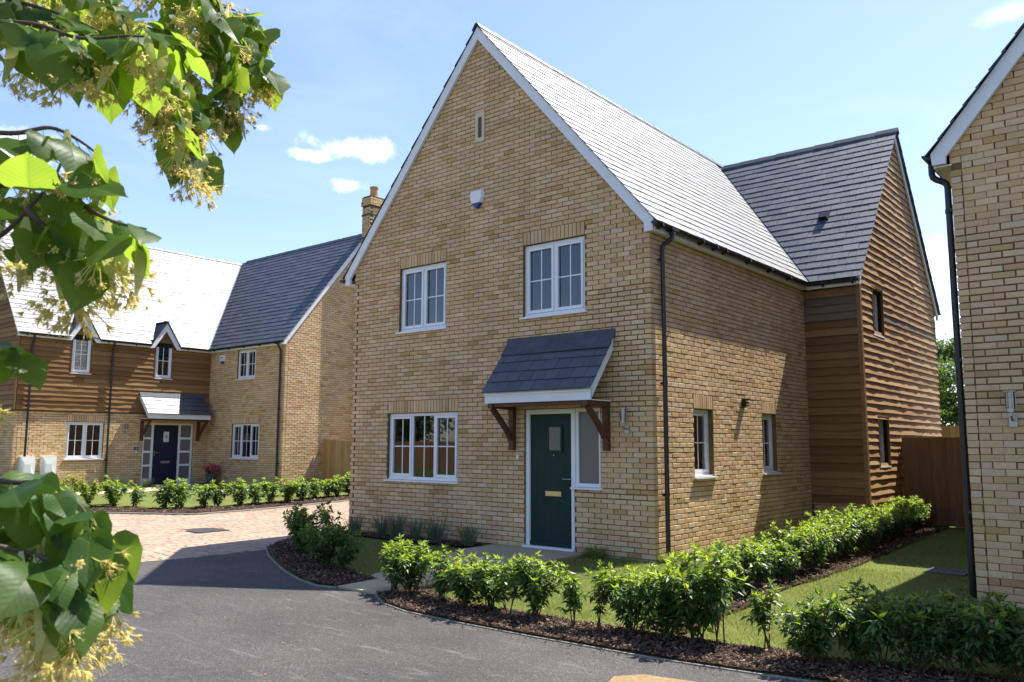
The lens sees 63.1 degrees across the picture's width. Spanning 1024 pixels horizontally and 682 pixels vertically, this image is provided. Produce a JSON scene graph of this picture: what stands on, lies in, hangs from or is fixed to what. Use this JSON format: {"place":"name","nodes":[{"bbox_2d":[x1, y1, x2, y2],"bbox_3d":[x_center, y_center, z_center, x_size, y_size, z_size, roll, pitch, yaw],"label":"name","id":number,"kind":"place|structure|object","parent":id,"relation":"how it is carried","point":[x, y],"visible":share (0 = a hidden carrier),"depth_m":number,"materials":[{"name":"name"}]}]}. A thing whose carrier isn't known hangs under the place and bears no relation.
{"place":"outdoors","nodes":[
{"label":"outdoors","id":0,"kind":"place"},
{"bbox_2d":[70,483,349,512],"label":"lawn","id":1,"kind":"structure","parent":0,"point":[122,502],"depth_m":22.59,"materials":[{"name":"green plant"}]},
{"bbox_2d":[58,473,83,491],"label":"shrub","id":2,"kind":"object","parent":1,"relation":"on","point":[64,483],"visible":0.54,"depth_m":21.25,"materials":[{"name":"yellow plant"}]},
{"bbox_2d":[75,477,102,504],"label":"shrub","id":3,"kind":"object","parent":1,"relation":"on","point":[84,490],"visible":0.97,"depth_m":20.78,"materials":[{"name":"green plant"}]},
{"bbox_2d":[100,475,132,506],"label":"laurel shrub","id":4,"kind":"object","parent":1,"relation":"on","point":[109,488],"visible":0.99,"depth_m":20.41,"materials":[{"name":"green plant"}]},
{"bbox_2d":[128,484,147,506],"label":"laurel shrub","id":5,"kind":"object","parent":1,"relation":"on","point":[136,494],"visible":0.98,"depth_m":20.57,"materials":[{"name":"green plant"}]},
{"bbox_2d":[148,478,178,507],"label":"laurel shrub","id":6,"kind":"object","parent":1,"relation":"on","point":[163,500],"visible":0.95,"depth_m":20.31,"materials":[{"name":"green plant"}]},
{"bbox_2d":[166,477,198,507],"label":"laurel shrub","id":7,"kind":"object","parent":1,"relation":"on","point":[180,495],"visible":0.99,"depth_m":20.48,"materials":[{"name":"green plant"}]},
{"bbox_2d":[192,479,218,507],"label":"laurel shrub","id":8,"kind":"object","parent":1,"relation":"on","point":[206,492],"visible":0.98,"depth_m":20.64,"materials":[{"name":"green plant"}]},
{"bbox_2d":[203,462,220,484],"bbox_3d":[-10.643,4.671,29.452,0.666,0.800,0.781,1,-7,-9],"label":"flower pot","id":9,"kind":"object","parent":1,"relation":"on","point":[212,467],"visible":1,"depth_m":29.34,"materials":[{"name":"red plant"}]},
{"bbox_2d":[202,480,232,505],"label":"laurel shrub","id":10,"kind":"object","parent":1,"relation":"on","point":[218,500],"visible":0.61,"depth_m":21.23,"materials":[{"name":"green plant"}]},
{"bbox_2d":[86,495,349,512],"bbox_3d":[-9.913,4.480,24.103,9.747,0.195,10.993,-6,-9,39],"label":"mulch bed","id":11,"kind":"object","parent":1,"relation":"on","point":[212,507],"visible":0.43,"depth_m":20.39,"materials":[{"name":"brown wood"}]},
{"bbox_2d":[226,477,250,505],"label":"laurel shrub","id":12,"kind":"object","parent":11,"relation":"on","point":[241,494],"visible":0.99,"depth_m":21.42,"materials":[{"name":"green plant"}]},
{"bbox_2d":[273,476,300,501],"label":"laurel shrub","id":13,"kind":"object","parent":11,"relation":"on","point":[292,489],"visible":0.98,"depth_m":22.57,"materials":[{"name":"green plant"}]},
{"bbox_2d":[290,476,310,500],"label":"laurel shrub","id":14,"kind":"object","parent":11,"relation":"on","point":[300,495],"visible":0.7,"depth_m":23.21,"materials":[{"name":"green plant"}]},
{"bbox_2d":[306,478,326,498],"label":"laurel shrub","id":15,"kind":"object","parent":11,"relation":"on","point":[314,488],"visible":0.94,"depth_m":23.85,"materials":[{"name":"green plant"}]},
{"bbox_2d":[319,475,337,497],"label":"laurel shrub","id":16,"kind":"object","parent":11,"relation":"on","point":[329,485],"visible":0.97,"depth_m":24.30,"materials":[{"name":"green plant"}]},
{"bbox_2d":[243,479,272,504],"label":"laurel shrub","id":17,"kind":"object","parent":1,"relation":"on","point":[254,495],"visible":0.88,"depth_m":21.85,"materials":[{"name":"green plant"}]},
{"bbox_2d":[260,477,279,502],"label":"laurel shrub","id":18,"kind":"object","parent":1,"relation":"on","point":[271,496],"visible":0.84,"depth_m":22.27,"materials":[{"name":"green plant"}]},
{"bbox_2d":[109,501,349,561],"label":"block paving","id":19,"kind":"structure","parent":0,"point":[164,537],"depth_m":16.85,"materials":[{"name":"beige brick"}]},
{"bbox_2d":[186,528,229,533],"bbox_3d":[-6.205,3.837,16.863,0.680,0.035,0.680,-6,-9,39],"label":"drain cover","id":20,"kind":"object","parent":19,"relation":"on","point":[204,530],"visible":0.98,"depth_m":16.79,"materials":[{"name":"metal"}]},
{"bbox_2d":[287,534,484,585],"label":"lawn","id":21,"kind":"structure","parent":0,"point":[369,562],"depth_m":13.02,"materials":[{"name":"green plant"}]},
{"bbox_2d":[268,540,373,584],"bbox_3d":[-2.828,3.324,13.141,4.590,0.129,3.520,-6,-9,39],"label":"mulch bed","id":22,"kind":"object","parent":21,"relation":"on","point":[328,575],"visible":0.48,"depth_m":11.50,"materials":[{"name":"brown wood"}]},
{"bbox_2d":[283,510,317,553],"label":"laurel shrub","id":23,"kind":"object","parent":22,"relation":"on","point":[301,522],"visible":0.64,"depth_m":12.90,"materials":[{"name":"green plant"}]},
{"bbox_2d":[280,502,324,547],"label":"laurel shrub","id":24,"kind":"object","parent":22,"relation":"on","point":[311,516],"visible":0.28,"depth_m":13.46,"materials":[{"name":"green plant"}]},
{"bbox_2d":[296,520,345,561],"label":"laurel shrub","id":25,"kind":"object","parent":22,"relation":"on","point":[302,534],"visible":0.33,"depth_m":12.17,"materials":[{"name":"green plant"}]},
{"bbox_2d":[304,523,344,567],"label":"laurel shrub","id":26,"kind":"object","parent":22,"relation":"on","point":[320,544],"visible":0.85,"depth_m":11.62,"materials":[{"name":"green plant"}]},
{"bbox_2d":[316,500,342,531],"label":"laurel shrub","id":27,"kind":"object","parent":22,"relation":"on","point":[325,517],"visible":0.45,"depth_m":12.74,"materials":[{"name":"green plant"}]},
{"bbox_2d":[331,525,366,570],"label":"laurel shrub","id":28,"kind":"object","parent":22,"relation":"on","point":[343,555],"visible":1,"depth_m":11.42,"materials":[{"name":"green plant"}]},
{"bbox_2d":[349,532,485,545],"bbox_3d":[-1.916,3.424,14.482,3.611,0.021,0.588,-6,-9,39],"label":"mulch bed","id":29,"kind":"object","parent":21,"relation":"on","point":[417,540],"visible":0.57,"depth_m":14.06,"materials":[{"name":"brown soil"}]},
{"bbox_2d":[345,512,364,532],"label":"lavender","id":30,"kind":"object","parent":29,"relation":"on","point":[356,527],"visible":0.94,"depth_m":15.16,"materials":[{"name":"green plant"}]},
{"bbox_2d":[368,513,392,534],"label":"lavender","id":31,"kind":"object","parent":29,"relation":"on","point":[383,528],"visible":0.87,"depth_m":14.87,"materials":[{"name":"green plant"}]},
{"bbox_2d":[382,511,412,537],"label":"lavender","id":32,"kind":"object","parent":29,"relation":"on","point":[396,529],"visible":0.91,"depth_m":14.55,"materials":[{"name":"green plant"}]},
{"bbox_2d":[401,514,427,539],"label":"lavender","id":33,"kind":"object","parent":29,"relation":"on","point":[415,532],"visible":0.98,"depth_m":14.18,"materials":[{"name":"green plant"}]},
{"bbox_2d":[427,510,456,541],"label":"lavender","id":34,"kind":"object","parent":29,"relation":"on","point":[443,530],"visible":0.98,"depth_m":13.80,"materials":[{"name":"green plant"}]},
{"bbox_2d":[452,522,484,545],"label":"lavender","id":35,"kind":"object","parent":29,"relation":"on","point":[468,540],"visible":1,"depth_m":13.36,"materials":[{"name":"green plant"}]},
{"bbox_2d":[0,549,802,681],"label":"road","id":36,"kind":"structure","parent":0,"point":[234,631],"depth_m":7.57,"materials":[{"name":"grey asphalt"}]},
{"bbox_2d":[266,548,337,587],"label":"kerb","id":37,"kind":"structure","parent":36,"relation":"on","point":[292,574],"depth_m":11.15,"materials":[{"name":"concrete"}]},
{"bbox_2d":[374,594,824,681],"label":"kerb","id":38,"kind":"structure","parent":36,"relation":"on","point":[636,654],"depth_m":7.30,"materials":[{"name":"concrete"}]},
{"bbox_2d":[609,674,693,681],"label":"concrete patch","id":39,"kind":"object","parent":36,"relation":"on","point":[638,678],"visible":1,"depth_m":6.43,"materials":[{"name":"beige concrete"}]},
{"bbox_2d":[338,552,546,593],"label":"path","id":40,"kind":"structure","parent":0,"point":[373,586],"depth_m":10.63,"materials":[{"name":"grey concrete"}]},
{"bbox_2d":[0,0,1023,425],"label":"sky","id":41,"kind":"structure","parent":0,"point":[733,81],"materials":[{"name":"blue"}]},
{"bbox_2d":[266,526,1023,681],"bbox_3d":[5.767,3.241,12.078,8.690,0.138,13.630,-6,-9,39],"label":"lawn","id":42,"kind":"structure","parent":0,"point":[863,566],"depth_m":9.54,"materials":[{"name":"green plant"}]},
{"bbox_2d":[88,495,1023,681],"bbox_3d":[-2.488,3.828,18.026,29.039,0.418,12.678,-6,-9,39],"label":"bark mulch","id":43,"kind":"object","parent":42,"relation":"on","point":[639,638],"visible":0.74,"depth_m":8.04,"materials":[{"name":"brown wood"}]},
{"bbox_2d":[377,534,415,589],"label":"laurel shrub","id":44,"kind":"object","parent":43,"relation":"on","point":[390,551],"visible":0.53,"depth_m":10.07,"materials":[{"name":"green plant"}]},
{"bbox_2d":[381,539,439,594],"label":"laurel shrub","id":45,"kind":"object","parent":43,"relation":"on","point":[408,563],"visible":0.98,"depth_m":9.78,"materials":[{"name":"green plant"}]},
{"bbox_2d":[424,544,462,600],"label":"laurel shrub","id":46,"kind":"object","parent":43,"relation":"on","point":[439,563],"visible":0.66,"depth_m":9.44,"materials":[{"name":"green plant"}]},
{"bbox_2d":[434,548,489,607],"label":"laurel shrub","id":47,"kind":"object","parent":43,"relation":"on","point":[462,573],"visible":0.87,"depth_m":8.95,"materials":[{"name":"green plant"}]},
{"bbox_2d":[456,552,515,609],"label":"laurel shrub","id":48,"kind":"object","parent":43,"relation":"on","point":[483,584],"visible":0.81,"depth_m":8.86,"materials":[{"name":"green plant"}]},
{"bbox_2d":[488,556,526,614],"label":"laurel shrub","id":49,"kind":"object","parent":43,"relation":"on","point":[513,595],"visible":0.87,"depth_m":8.66,"materials":[{"name":"green plant"}]},
{"bbox_2d":[500,550,566,617],"bbox_3d":[0.231,2.503,8.582,0.634,0.722,0.522,-6,-9,42],"label":"laurel shrub","id":50,"kind":"object","parent":43,"relation":"on","point":[529,585],"visible":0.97,"depth_m":8.54,"materials":[{"name":"green plant"}]},
{"bbox_2d":[550,563,586,626],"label":"laurel shrub","id":51,"kind":"object","parent":43,"relation":"on","point":[573,600],"visible":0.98,"depth_m":8.07,"materials":[{"name":"green plant"}]},
{"bbox_2d":[581,559,617,631],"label":"laurel shrub","id":52,"kind":"object","parent":43,"relation":"on","point":[598,580],"visible":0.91,"depth_m":7.95,"materials":[{"name":"green plant"}]},
{"bbox_2d":[600,562,662,633],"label":"laurel shrub","id":53,"kind":"object","parent":43,"relation":"on","point":[622,606],"visible":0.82,"depth_m":7.84,"materials":[{"name":"green plant"}]},
{"bbox_2d":[625,559,716,639],"bbox_3d":[1.458,2.377,7.654,0.729,0.760,0.884,6,-9,-40],"label":"laurel shrub","id":54,"kind":"object","parent":43,"relation":"on","point":[662,613],"visible":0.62,"depth_m":7.58,"materials":[{"name":"green plant"}]},
{"bbox_2d":[649,540,754,642],"bbox_3d":[1.727,2.266,7.509,0.966,0.951,0.650,2,-7,-16],"label":"laurel shrub","id":55,"kind":"object","parent":43,"relation":"on","point":[686,590],"visible":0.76,"depth_m":7.43,"materials":[{"name":"green plant"}]},
{"bbox_2d":[687,541,736,647],"bbox_3d":[1.778,2.246,7.370,0.460,0.953,0.409,1,-7,-3],"label":"laurel shrub","id":56,"kind":"object","parent":43,"relation":"on","point":[720,605],"visible":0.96,"depth_m":7.33,"materials":[{"name":"green plant"}]},
{"bbox_2d":[740,578,782,649],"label":"laurel shrub","id":57,"kind":"object","parent":43,"relation":"on","point":[760,615],"visible":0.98,"depth_m":7.25,"materials":[{"name":"green plant"}]},
{"bbox_2d":[768,595,847,665],"bbox_3d":[2.360,2.346,6.739,0.554,0.582,0.762,-1,-7,6],"label":"laurel shrub","id":58,"kind":"object","parent":43,"relation":"on","point":[810,628],"visible":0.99,"depth_m":6.66,"materials":[{"name":"green plant"}]},
{"bbox_2d":[815,577,899,667],"bbox_3d":[2.772,2.285,6.689,0.645,0.696,0.770,-2,-7,17],"label":"laurel shrub","id":59,"kind":"object","parent":43,"relation":"on","point":[852,635],"visible":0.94,"depth_m":6.60,"materials":[{"name":"green plant"}]},
{"bbox_2d":[856,583,917,664],"bbox_3d":[2.990,2.293,6.662,0.481,0.657,0.463,-2,-7,15],"label":"laurel shrub","id":60,"kind":"object","parent":43,"relation":"on","point":[891,611],"visible":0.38,"depth_m":6.70,"materials":[{"name":"green plant"}]},
{"bbox_2d":[864,595,961,672],"bbox_3d":[3.130,2.304,6.544,0.579,0.605,0.686,6,-9,-41],"label":"laurel shrub","id":61,"kind":"object","parent":43,"relation":"on","point":[918,642],"visible":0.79,"depth_m":6.46,"materials":[{"name":"green plant"}]},
{"bbox_2d":[902,583,1022,680],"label":"laurel shrub","id":62,"kind":"object","parent":43,"relation":"on","point":[975,654],"visible":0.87,"depth_m":6.29,"materials":[{"name":"green plant"}]},
{"bbox_2d":[955,590,1023,681],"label":"laurel shrub","id":63,"kind":"object","parent":43,"relation":"on","point":[1012,643],"visible":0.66,"depth_m":6.19,"materials":[{"name":"green plant"}]},
{"bbox_2d":[579,545,608,558],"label":"long grass","id":64,"kind":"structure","parent":42,"relation":"on","point":[594,553],"depth_m":12.11,"materials":[{"name":"green plant"}]},
{"bbox_2d":[639,525,949,632],"bbox_3d":[4.987,3.256,12.509,1.049,0.114,11.688,-6,-9,39],"label":"mulch bed","id":65,"kind":"object","parent":42,"relation":"on","point":[793,577],"visible":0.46,"depth_m":10.80,"materials":[{"name":"brown soil"}]},
{"bbox_2d":[712,537,769,594],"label":"laurel shrub","id":66,"kind":"object","parent":65,"relation":"on","point":[752,563],"visible":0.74,"depth_m":9.26,"materials":[{"name":"green plant"}]},
{"bbox_2d":[728,535,783,586],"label":"laurel shrub","id":67,"kind":"object","parent":65,"relation":"on","point":[759,576],"visible":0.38,"depth_m":9.69,"materials":[{"name":"green plant"}]},
{"bbox_2d":[765,537,803,580],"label":"laurel shrub","id":68,"kind":"object","parent":65,"relation":"on","point":[783,568],"visible":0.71,"depth_m":10.06,"materials":[{"name":"green plant"}]},
{"bbox_2d":[758,519,827,574],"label":"laurel shrub","id":69,"kind":"object","parent":65,"relation":"on","point":[799,540],"visible":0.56,"depth_m":10.51,"materials":[{"name":"green plant"}]},
{"bbox_2d":[786,523,835,570],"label":"laurel shrub","id":70,"kind":"object","parent":65,"relation":"on","point":[818,555],"visible":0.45,"depth_m":10.81,"materials":[{"name":"green plant"}]},
{"bbox_2d":[799,517,844,565],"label":"laurel shrub","id":71,"kind":"object","parent":65,"relation":"on","point":[813,520],"visible":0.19,"depth_m":11.33,"materials":[{"name":"green plant"}]},
{"bbox_2d":[803,510,856,560],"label":"laurel shrub","id":72,"kind":"object","parent":65,"relation":"on","point":[839,547],"visible":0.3,"depth_m":11.79,"materials":[{"name":"green plant"}]},
{"bbox_2d":[819,506,870,557],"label":"laurel shrub","id":73,"kind":"object","parent":65,"relation":"on","point":[854,522],"visible":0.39,"depth_m":12.08,"materials":[{"name":"green plant"}]},
{"bbox_2d":[831,503,879,553],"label":"laurel shrub","id":74,"kind":"object","parent":65,"relation":"on","point":[864,536],"visible":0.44,"depth_m":12.48,"materials":[{"name":"green plant"}]},
{"bbox_2d":[850,508,889,550],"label":"laurel shrub","id":75,"kind":"object","parent":65,"relation":"on","point":[876,531],"visible":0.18,"depth_m":12.91,"materials":[{"name":"green plant"}]},
{"bbox_2d":[861,503,904,543],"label":"laurel shrub","id":76,"kind":"object","parent":65,"relation":"on","point":[891,517],"visible":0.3,"depth_m":13.80,"materials":[{"name":"green plant"}]},
{"bbox_2d":[873,504,911,537],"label":"laurel shrub","id":77,"kind":"object","parent":65,"relation":"on","point":[900,526],"visible":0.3,"depth_m":14.65,"materials":[{"name":"green plant"}]},
{"bbox_2d":[884,496,922,535],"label":"laurel shrub","id":78,"kind":"object","parent":65,"relation":"on","point":[909,509],"visible":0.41,"depth_m":15.13,"materials":[{"name":"green plant"}]},
{"bbox_2d":[910,505,930,530],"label":"laurel shrub","id":79,"kind":"object","parent":65,"relation":"on","point":[920,519],"visible":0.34,"depth_m":15.93,"materials":[{"name":"green plant"}]},
{"bbox_2d":[924,567,967,576],"bbox_3d":[5.692,3.017,10.881,0.480,0.035,0.480,-6,-9,39],"label":"drain cover","id":80,"kind":"object","parent":42,"relation":"on","point":[934,570],"visible":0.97,"depth_m":10.83,"materials":[{"name":"metal"}]},
{"bbox_3d":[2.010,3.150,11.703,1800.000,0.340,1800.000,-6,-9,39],"label":"ground","id":81,"kind":"structure","parent":0,"visible":0},
{"bbox_2d":[0,0,290,681],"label":"lime tree","id":82,"kind":"object","parent":81,"relation":"on","point":[70,563],"visible":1,"depth_m":1.21,"materials":[{"name":"green plant"}]},
{"bbox_2d":[0,186,383,487],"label":"brick house","id":83,"kind":"structure","parent":81,"relation":"on","point":[235,371],"depth_m":29.03,"materials":[{"name":"beige brick"}]},
{"bbox_2d":[69,337,94,374],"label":"window","id":84,"kind":"structure","parent":83,"relation":"in","point":[80,349],"depth_m":27.50,"materials":[{"name":"white plastic"}]},
{"bbox_2d":[63,422,103,459],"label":"window","id":85,"kind":"structure","parent":83,"relation":"in","point":[83,439],"depth_m":28.16,"materials":[{"name":"white plastic"}]},
{"bbox_2d":[151,341,174,379],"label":"window","id":86,"kind":"structure","parent":83,"relation":"in","point":[161,354],"depth_m":29.73,"materials":[{"name":"white plastic"}]},
{"bbox_2d":[151,425,178,484],"bbox_3d":[-12.213,3.999,29.358,0.122,2.072,0.914,-6,-9,39],"label":"door","id":87,"kind":"structure","parent":83,"relation":"in","point":[165,440],"depth_m":29.36,"materials":[{"name":"blue paint"}]},
{"bbox_2d":[229,423,259,459],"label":"window","id":88,"kind":"structure","parent":83,"relation":"in","point":[248,434],"depth_m":29.40,"materials":[{"name":"white plastic"}]},
{"bbox_2d":[236,349,255,379],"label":"window","id":89,"kind":"structure","parent":83,"relation":"in","point":[249,364],"depth_m":29.68,"materials":[{"name":"white plastic"}]},
{"bbox_2d":[94,500,349,514],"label":"kerb","id":90,"kind":"structure","parent":81,"relation":"on","point":[205,513],"depth_m":19.84,"materials":[{"name":"concrete"}]},
{"bbox_2d":[321,439,350,488],"bbox_3d":[-3.235,4.088,26.098,8.520,2.010,0.192,-6,-9,39],"label":"fence","id":91,"kind":"object","parent":81,"relation":"on","point":[336,459],"visible":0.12,"depth_m":28.28,"materials":[{"name":"brown wood"}]},
{"bbox_2d":[339,22,941,562],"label":"brick house","id":92,"kind":"structure","parent":81,"relation":"on","point":[587,316],"depth_m":14.64,"materials":[{"name":"beige brick"}]},
{"bbox_2d":[395,262,446,333],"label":"window","id":93,"kind":"structure","parent":92,"relation":"in","point":[428,291],"depth_m":15.61,"materials":[{"name":"white plastic"}]},
{"bbox_2d":[383,412,458,483],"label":"window","id":94,"kind":"structure","parent":92,"relation":"in","point":[428,444],"depth_m":16.02,"materials":[{"name":"white plastic"}]},
{"bbox_2d":[530,414,571,547],"bbox_3d":[0.614,2.163,13.054,0.831,2.032,0.128,-6,-9,39],"label":"door","id":95,"kind":"structure","parent":92,"relation":"in","point":[551,505],"depth_m":13.07,"materials":[{"name":"green paint"}]},
{"bbox_2d":[519,236,587,319],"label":"window","id":96,"kind":"structure","parent":92,"relation":"in","point":[559,266],"depth_m":13.77,"materials":[{"name":"white plastic"}]},
{"bbox_2d":[570,408,602,489],"bbox_3d":[1.153,1.629,12.647,0.571,1.229,0.150,-6,-9,39],"label":"window","id":97,"kind":"structure","parent":92,"relation":"in","point":[588,447],"depth_m":12.69,"materials":[{"name":"white plastic"}]},
{"bbox_2d":[693,409,717,478],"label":"window","id":98,"kind":"structure","parent":92,"relation":"in","point":[699,473],"depth_m":13.35,"materials":[{"name":"white plastic"}]},
{"bbox_2d":[762,414,781,474],"bbox_3d":[4.643,1.873,15.151,0.190,1.079,0.732,-6,-9,39],"label":"window","id":99,"kind":"structure","parent":92,"relation":"in","point":[767,469],"depth_m":15.32,"materials":[{"name":"white plastic"}]},
{"bbox_2d":[871,285,884,338],"bbox_3d":[7.468,-0.588,17.201,0.175,1.023,0.770,-6,-9,39],"label":"window","id":100,"kind":"structure","parent":92,"relation":"in","point":[874,297],"depth_m":17.40,"materials":[{"name":"white plastic"}]},
{"bbox_2d":[877,415,891,467],"bbox_3d":[7.448,2.035,16.861,0.175,1.033,0.770,-6,-9,39],"label":"window","id":101,"kind":"structure","parent":92,"relation":"in","point":[880,421],"depth_m":17.06,"materials":[{"name":"white plastic"}]},
{"bbox_2d":[901,437,973,526],"bbox_3d":[9.440,2.897,16.709,3.020,1.933,0.192,-6,-9,39],"label":"fence","id":102,"kind":"object","parent":81,"relation":"on","point":[932,469],"visible":0.4,"depth_m":17.17,"materials":[{"name":"brown wood"}]},
{"bbox_2d":[936,333,962,422],"bbox_3d":[17.473,2.905,34.885,3.666,6.626,3.983,-6,-9,39],"label":"garden tree","id":103,"kind":"object","parent":81,"relation":"on","point":[945,352],"visible":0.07,"depth_m":34.84,"materials":[{"name":"green plant"}]},
{"bbox_2d":[937,358,966,425],"bbox_3d":[18.012,3.138,31.872,5.369,5.427,5.180,-6,-9,39],"label":"garden tree","id":104,"kind":"object","parent":81,"relation":"on","point":[948,404],"visible":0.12,"depth_m":31.67,"materials":[{"name":"green plant"}]},
{"bbox_2d":[941,426,967,436],"bbox_3d":[14.131,3.703,24.848,0.197,2.355,14.190,7,-10,-44],"label":"fence","id":105,"kind":"object","parent":81,"relation":"on","point":[950,431],"visible":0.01,"depth_m":25.54,"materials":[{"name":"brown wood"}]},
{"bbox_2d":[921,23,1023,607],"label":"brick house","id":106,"kind":"structure","parent":81,"relation":"on","point":[973,158],"depth_m":8.97,"materials":[{"name":"brick"}]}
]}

